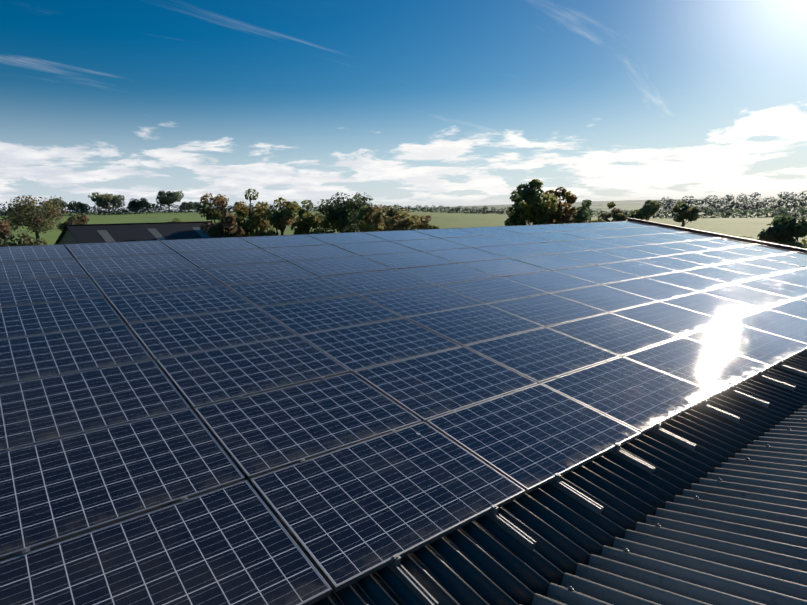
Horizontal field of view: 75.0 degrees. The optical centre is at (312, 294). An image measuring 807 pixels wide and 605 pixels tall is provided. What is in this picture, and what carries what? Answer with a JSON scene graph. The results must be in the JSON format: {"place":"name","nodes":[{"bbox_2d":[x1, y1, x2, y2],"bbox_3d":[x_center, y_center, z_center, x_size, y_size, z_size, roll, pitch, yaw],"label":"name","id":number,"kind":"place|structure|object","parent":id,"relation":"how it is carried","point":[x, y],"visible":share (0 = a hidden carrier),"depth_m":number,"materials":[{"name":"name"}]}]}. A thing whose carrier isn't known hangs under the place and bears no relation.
{"place":"outdoors","nodes":[
{"label":"outdoors","id":0,"kind":"place"},
{"bbox_2d":[0,197,806,248],"bbox_3d":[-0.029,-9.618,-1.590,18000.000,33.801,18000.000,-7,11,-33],"label":"ground","id":1,"kind":"structure","parent":0,"point":[744,226],"depth_m":160.53,"materials":[{"name":"green plant"}]},
{"bbox_2d":[0,220,12,243],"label":"tree","id":2,"kind":"object","parent":1,"relation":"on","point":[4,229],"visible":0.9,"depth_m":84.26,"materials":[{"name":"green plant"}]},
{"bbox_2d":[0,231,46,246],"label":"hedge","id":3,"kind":"object","parent":1,"relation":"on","point":[25,241],"visible":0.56,"depth_m":85.78,"materials":[{"name":"green plant"}]},
{"bbox_2d":[0,195,67,240],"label":"tree","id":4,"kind":"object","parent":1,"relation":"on","point":[25,211],"visible":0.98,"depth_m":95.63,"materials":[{"name":"green plant"}]},
{"bbox_2d":[39,198,67,209],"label":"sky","id":5,"kind":"structure","parent":1,"relation":"on","point":[62,204],"depth_m":197.12,"materials":[{"name":"green plant"}]},
{"bbox_2d":[57,214,89,230],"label":"tree","id":6,"kind":"object","parent":1,"relation":"on","point":[76,219],"visible":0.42,"depth_m":93.62,"materials":[{"name":"green plant"}]},
{"bbox_2d":[65,201,88,210],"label":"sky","id":7,"kind":"structure","parent":1,"relation":"on","point":[75,205],"depth_m":203.72,"materials":[{"name":"green plant"}]},
{"bbox_2d":[88,192,124,212],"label":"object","id":8,"kind":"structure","parent":1,"relation":"on","point":[103,200],"depth_m":194.08,"materials":[{"name":"green plant"}]},
{"bbox_2d":[0,203,253,215],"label":"trees","id":9,"kind":"object","parent":1,"relation":"on","point":[121,211],"visible":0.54,"depth_m":196.63,"materials":[{"name":"green plant"}]},
{"bbox_2d":[128,198,154,212],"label":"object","id":10,"kind":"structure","parent":1,"relation":"on","point":[135,203],"depth_m":205.06,"materials":[{"name":"green plant"}]},
{"bbox_2d":[55,221,228,243],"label":"barn","id":11,"kind":"structure","parent":1,"relation":"on","point":[93,233],"depth_m":57.47,"materials":[{"name":"metal"}]},
{"bbox_2d":[156,191,183,212],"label":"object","id":12,"kind":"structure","parent":1,"relation":"on","point":[172,197],"depth_m":200.94,"materials":[{"name":"green plant"}]},
{"bbox_2d":[179,201,196,209],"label":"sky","id":13,"kind":"structure","parent":1,"relation":"on","point":[184,203],"depth_m":208.64,"materials":[{"name":"green plant"}]},
{"bbox_2d":[195,193,244,237],"bbox_3d":[-10.779,-7.240,61.176,5.306,9.448,5.425,1,10,12],"label":"tree","id":14,"kind":"object","parent":1,"relation":"on","point":[220,228],"visible":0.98,"depth_m":59.70,"materials":[{"name":"green plant"}]},
{"bbox_2d":[230,189,273,236],"bbox_3d":[-7.616,-8.318,65.423,6.380,10.102,5.371,-7,11,-33],"label":"tree","id":15,"kind":"object","parent":1,"relation":"on","point":[256,218],"visible":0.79,"depth_m":64.24,"materials":[{"name":"green plant"}]},
{"bbox_2d":[256,197,300,235],"bbox_3d":[-3.587,-6.772,59.659,5.045,8.882,5.365,-7,11,-33],"label":"tree","id":16,"kind":"object","parent":1,"relation":"on","point":[281,220],"visible":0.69,"depth_m":58.40,"materials":[{"name":"green plant"}]},
{"bbox_2d":[290,200,326,234],"bbox_3d":[-0.556,-7.282,63.482,4.177,8.628,5.308,3,10,21],"label":"tree","id":17,"kind":"object","parent":1,"relation":"on","point":[305,222],"visible":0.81,"depth_m":62.63,"materials":[{"name":"green plant"}]},
{"bbox_2d":[315,192,373,232],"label":"tree","id":18,"kind":"object","parent":1,"relation":"on","point":[339,216],"visible":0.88,"depth_m":68.08,"materials":[{"name":"green plant"}]},
{"bbox_2d":[352,205,386,231],"bbox_3d":[7.732,-7.247,64.774,5.032,7.941,5.418,-3,10,-16],"label":"tree","id":19,"kind":"object","parent":1,"relation":"on","point":[365,216],"visible":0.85,"depth_m":63.74,"materials":[{"name":"green plant"}]},
{"bbox_2d":[250,203,513,213],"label":"trees","id":20,"kind":"object","parent":1,"relation":"on","point":[456,209],"visible":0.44,"depth_m":208.32,"materials":[{"name":"green plant"}]},
{"bbox_2d":[382,205,420,230],"bbox_3d":[10.469,-6.565,60.694,5.996,7.895,5.113,6,11,34],"label":"tree","id":21,"kind":"object","parent":1,"relation":"on","point":[394,218],"visible":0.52,"depth_m":59.78,"materials":[{"name":"green plant"}]},
{"bbox_2d":[413,214,439,229],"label":"tree","id":22,"kind":"object","parent":1,"relation":"on","point":[425,224],"visible":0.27,"depth_m":61.48,"materials":[{"name":"green plant"}]},
{"bbox_2d":[504,179,557,225],"bbox_3d":[20.121,-5.614,47.781,4.106,9.984,4.732,-3,10,-13],"label":"tree","id":23,"kind":"object","parent":1,"relation":"on","point":[530,207],"visible":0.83,"depth_m":46.86,"materials":[{"name":"green plant"}]},
{"bbox_2d":[537,187,577,224],"bbox_3d":[23.674,-5.786,50.549,3.680,9.370,4.710,6,11,34],"label":"tree","id":24,"kind":"object","parent":1,"relation":"on","point":[560,216],"visible":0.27,"depth_m":49.57,"materials":[{"name":"green plant"}]},
{"bbox_2d":[572,199,606,222],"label":"tree","id":25,"kind":"object","parent":1,"relation":"on","point":[581,216],"visible":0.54,"depth_m":65.95,"materials":[{"name":"green plant"}]},
{"bbox_2d":[597,202,626,221],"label":"tree","id":26,"kind":"object","parent":1,"relation":"on","point":[618,215],"visible":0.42,"depth_m":76.70,"materials":[{"name":"green plant"}]},
{"bbox_2d":[626,200,661,220],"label":"tree","id":27,"kind":"object","parent":1,"relation":"on","point":[648,209],"visible":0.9,"depth_m":106.53,"materials":[{"name":"green plant"}]},
{"bbox_2d":[563,206,806,217],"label":"trees","id":28,"kind":"object","parent":1,"relation":"on","point":[727,214],"visible":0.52,"depth_m":189.17,"materials":[{"name":"green plant"}]},
{"bbox_2d":[672,201,699,226],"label":"tree","id":29,"kind":"object","parent":1,"relation":"on","point":[690,214],"visible":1,"depth_m":112.04,"materials":[{"name":"green plant"}]},
{"bbox_2d":[660,191,806,211],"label":"tree row","id":30,"kind":"object","parent":1,"relation":"on","point":[669,202],"visible":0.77,"depth_m":314.38,"materials":[{"name":"green plant"}]},
{"bbox_2d":[736,236,806,248],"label":"hedge","id":31,"kind":"object","parent":1,"relation":"on","point":[803,242],"depth_m":62.43,"materials":[{"name":"green plant"}]},
{"bbox_2d":[757,214,806,248],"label":"tree","id":32,"kind":"object","parent":1,"relation":"on","point":[786,229],"visible":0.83,"depth_m":52.13,"materials":[{"name":"green plant"}]},
{"bbox_3d":[3.091,4.220,4.533,34.280,5.049,34.818,-7,11,-33],"label":"barn","id":33,"kind":"object","parent":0,"visible":0},
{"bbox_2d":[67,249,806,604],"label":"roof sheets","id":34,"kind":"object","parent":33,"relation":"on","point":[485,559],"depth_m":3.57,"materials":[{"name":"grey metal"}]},
{"bbox_2d":[5,221,621,247],"bbox_3d":[-1.819,-1.182,10.998,34.440,0.066,0.473,-7,11,-33],"label":"roof ridge cap","id":35,"kind":"object","parent":34,"relation":"on","point":[283,235],"visible":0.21,"depth_m":11.65,"materials":[{"name":"grey metal"}]},
{"bbox_2d":[0,221,806,604],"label":"solar panels","id":36,"kind":"object","parent":34,"relation":"on","point":[98,481],"visible":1,"depth_m":4.97,"materials":[{"name":"blue glass"}]},
{"bbox_2d":[0,223,806,604],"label":"mounting rails","id":37,"kind":"object","parent":34,"relation":"on","point":[416,587],"visible":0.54,"depth_m":4.01,"materials":[{"name":"silver metal"}]},
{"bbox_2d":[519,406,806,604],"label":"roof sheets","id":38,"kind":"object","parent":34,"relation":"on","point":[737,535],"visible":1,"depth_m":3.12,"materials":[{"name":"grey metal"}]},
{"bbox_2d":[568,417,804,590],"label":"roof screws","id":39,"kind":"object","parent":38,"relation":"on","point":[625,550],"visible":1,"depth_m":3.41,"materials":[{"name":"grey metal"}]},
{"bbox_2d":[626,218,806,252],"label":"roof verge","id":40,"kind":"structure","parent":33,"relation":"on","point":[786,247],"depth_m":17.84,"materials":[{"name":"grey metal"}]}
]}

